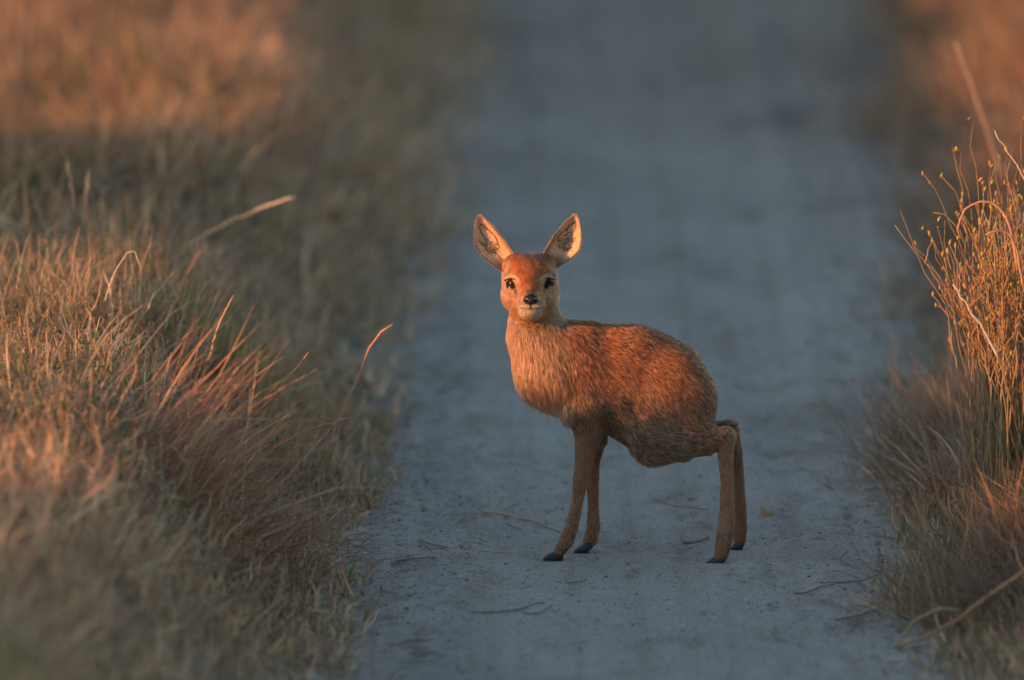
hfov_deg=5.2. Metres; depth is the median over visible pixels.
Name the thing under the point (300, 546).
grass tussock
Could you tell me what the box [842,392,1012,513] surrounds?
grass tussock
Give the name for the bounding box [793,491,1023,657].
grass tussock
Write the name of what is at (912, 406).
grass tussock
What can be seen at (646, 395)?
fawn
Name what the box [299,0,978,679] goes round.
sandy track
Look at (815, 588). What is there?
twig
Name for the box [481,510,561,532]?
straw
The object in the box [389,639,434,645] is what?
twig
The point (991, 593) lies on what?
grass stalk
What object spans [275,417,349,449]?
grass stalk
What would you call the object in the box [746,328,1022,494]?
grass tussock
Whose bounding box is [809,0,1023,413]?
dry grass
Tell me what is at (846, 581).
twig
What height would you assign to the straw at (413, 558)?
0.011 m
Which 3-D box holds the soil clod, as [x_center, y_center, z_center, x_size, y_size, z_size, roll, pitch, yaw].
[-0.140,0.465,16.837,0.079,0.022,0.142,0,7,0]
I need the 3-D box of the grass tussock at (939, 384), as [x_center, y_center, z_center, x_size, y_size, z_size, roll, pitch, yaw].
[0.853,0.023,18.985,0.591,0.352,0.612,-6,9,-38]
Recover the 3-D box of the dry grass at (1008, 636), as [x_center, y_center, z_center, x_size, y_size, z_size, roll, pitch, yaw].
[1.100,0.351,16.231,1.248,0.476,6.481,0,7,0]
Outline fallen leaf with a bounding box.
[760,506,773,515]
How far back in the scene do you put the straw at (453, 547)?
17.85 m
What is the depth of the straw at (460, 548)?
17.81 m
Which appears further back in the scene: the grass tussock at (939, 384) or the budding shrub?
the grass tussock at (939, 384)
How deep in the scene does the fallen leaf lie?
18.20 m
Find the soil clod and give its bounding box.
[399,645,436,657]
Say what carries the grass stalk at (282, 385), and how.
on the dry grass at (59, 452)
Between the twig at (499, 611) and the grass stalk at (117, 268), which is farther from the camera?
the grass stalk at (117, 268)
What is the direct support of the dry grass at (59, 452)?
on the ground at (354, 342)
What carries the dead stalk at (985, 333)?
attached to the budding shrub
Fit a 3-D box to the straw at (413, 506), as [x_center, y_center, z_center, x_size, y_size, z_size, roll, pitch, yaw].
[-0.171,0.267,18.362,0.024,0.010,0.313,-3,8,-26]
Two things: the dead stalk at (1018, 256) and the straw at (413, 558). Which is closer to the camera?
the straw at (413, 558)
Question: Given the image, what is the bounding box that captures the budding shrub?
[895,116,1023,519]
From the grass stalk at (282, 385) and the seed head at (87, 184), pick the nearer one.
the grass stalk at (282, 385)
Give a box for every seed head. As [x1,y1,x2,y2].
[67,161,75,210]
[84,171,89,219]
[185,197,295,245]
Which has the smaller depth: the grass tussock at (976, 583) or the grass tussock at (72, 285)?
the grass tussock at (976, 583)
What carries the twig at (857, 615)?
on the sandy track
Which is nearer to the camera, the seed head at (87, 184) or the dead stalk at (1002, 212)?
the dead stalk at (1002, 212)
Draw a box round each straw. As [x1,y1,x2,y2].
[367,495,440,514]
[396,557,434,561]
[418,539,511,553]
[427,541,476,549]
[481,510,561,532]
[483,502,519,512]
[489,514,543,521]
[492,507,519,514]
[523,604,552,613]
[556,579,586,583]
[653,498,707,509]
[682,536,708,543]
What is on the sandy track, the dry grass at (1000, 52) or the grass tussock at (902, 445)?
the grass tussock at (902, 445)
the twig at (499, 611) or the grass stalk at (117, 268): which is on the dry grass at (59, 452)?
the grass stalk at (117, 268)
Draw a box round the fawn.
[473,213,746,563]
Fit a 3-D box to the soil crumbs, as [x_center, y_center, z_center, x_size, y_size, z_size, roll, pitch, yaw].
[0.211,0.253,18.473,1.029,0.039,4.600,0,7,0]
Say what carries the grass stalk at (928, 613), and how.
on the sandy track
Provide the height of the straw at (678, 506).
0.017 m
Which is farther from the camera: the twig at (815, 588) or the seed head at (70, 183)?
the seed head at (70, 183)
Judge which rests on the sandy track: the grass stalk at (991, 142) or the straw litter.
the straw litter
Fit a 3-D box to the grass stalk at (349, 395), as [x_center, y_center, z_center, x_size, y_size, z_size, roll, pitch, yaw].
[-0.244,0.080,18.035,0.119,0.218,0.011,2,7,16]
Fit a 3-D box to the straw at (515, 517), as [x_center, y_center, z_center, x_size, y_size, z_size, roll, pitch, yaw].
[0.010,0.285,18.206,0.102,0.005,0.019,4,8,31]
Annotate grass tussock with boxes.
[0,223,210,383]
[73,297,407,567]
[117,244,357,475]
[205,422,434,608]
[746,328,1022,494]
[792,430,1023,607]
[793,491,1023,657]
[819,337,1022,455]
[819,374,1020,492]
[832,296,1023,448]
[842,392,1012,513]
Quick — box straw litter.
[285,253,976,679]
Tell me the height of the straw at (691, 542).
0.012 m
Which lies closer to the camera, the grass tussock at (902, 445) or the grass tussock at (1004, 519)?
the grass tussock at (1004, 519)
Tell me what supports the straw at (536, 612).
on the sandy track
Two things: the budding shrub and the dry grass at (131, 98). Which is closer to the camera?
the budding shrub
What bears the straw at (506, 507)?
on the sandy track
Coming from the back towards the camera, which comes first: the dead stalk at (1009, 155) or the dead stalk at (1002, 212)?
the dead stalk at (1009, 155)
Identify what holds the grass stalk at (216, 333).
on the dry grass at (59, 452)
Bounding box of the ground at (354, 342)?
[2,0,1023,679]
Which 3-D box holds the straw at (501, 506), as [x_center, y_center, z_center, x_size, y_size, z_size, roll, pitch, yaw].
[-0.018,0.269,18.321,0.006,0.012,0.190,2,7,17]
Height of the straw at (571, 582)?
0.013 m
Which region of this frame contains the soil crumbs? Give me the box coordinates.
[325,319,960,679]
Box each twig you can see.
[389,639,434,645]
[470,602,543,613]
[793,582,844,593]
[819,565,894,582]
[835,606,884,620]
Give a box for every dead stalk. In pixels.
[953,284,999,358]
[957,201,1018,269]
[986,230,1023,288]
[994,131,1023,178]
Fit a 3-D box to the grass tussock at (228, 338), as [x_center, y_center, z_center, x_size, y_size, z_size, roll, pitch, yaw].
[-0.462,0.039,18.473,0.437,0.382,0.516,0,7,0]
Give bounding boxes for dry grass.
[0,0,535,435]
[0,160,431,679]
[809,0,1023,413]
[821,330,1023,679]
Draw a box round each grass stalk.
[105,251,142,300]
[206,295,233,364]
[252,352,308,419]
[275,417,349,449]
[322,324,392,457]
[895,607,960,647]
[897,569,1023,648]
[954,42,1005,179]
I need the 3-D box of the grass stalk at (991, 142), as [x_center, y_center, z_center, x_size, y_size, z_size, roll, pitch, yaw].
[0.811,-0.397,19.701,0.091,0.241,0.012,0,7,0]
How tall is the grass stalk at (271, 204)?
0.100 m
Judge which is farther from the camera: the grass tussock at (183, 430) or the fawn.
the fawn

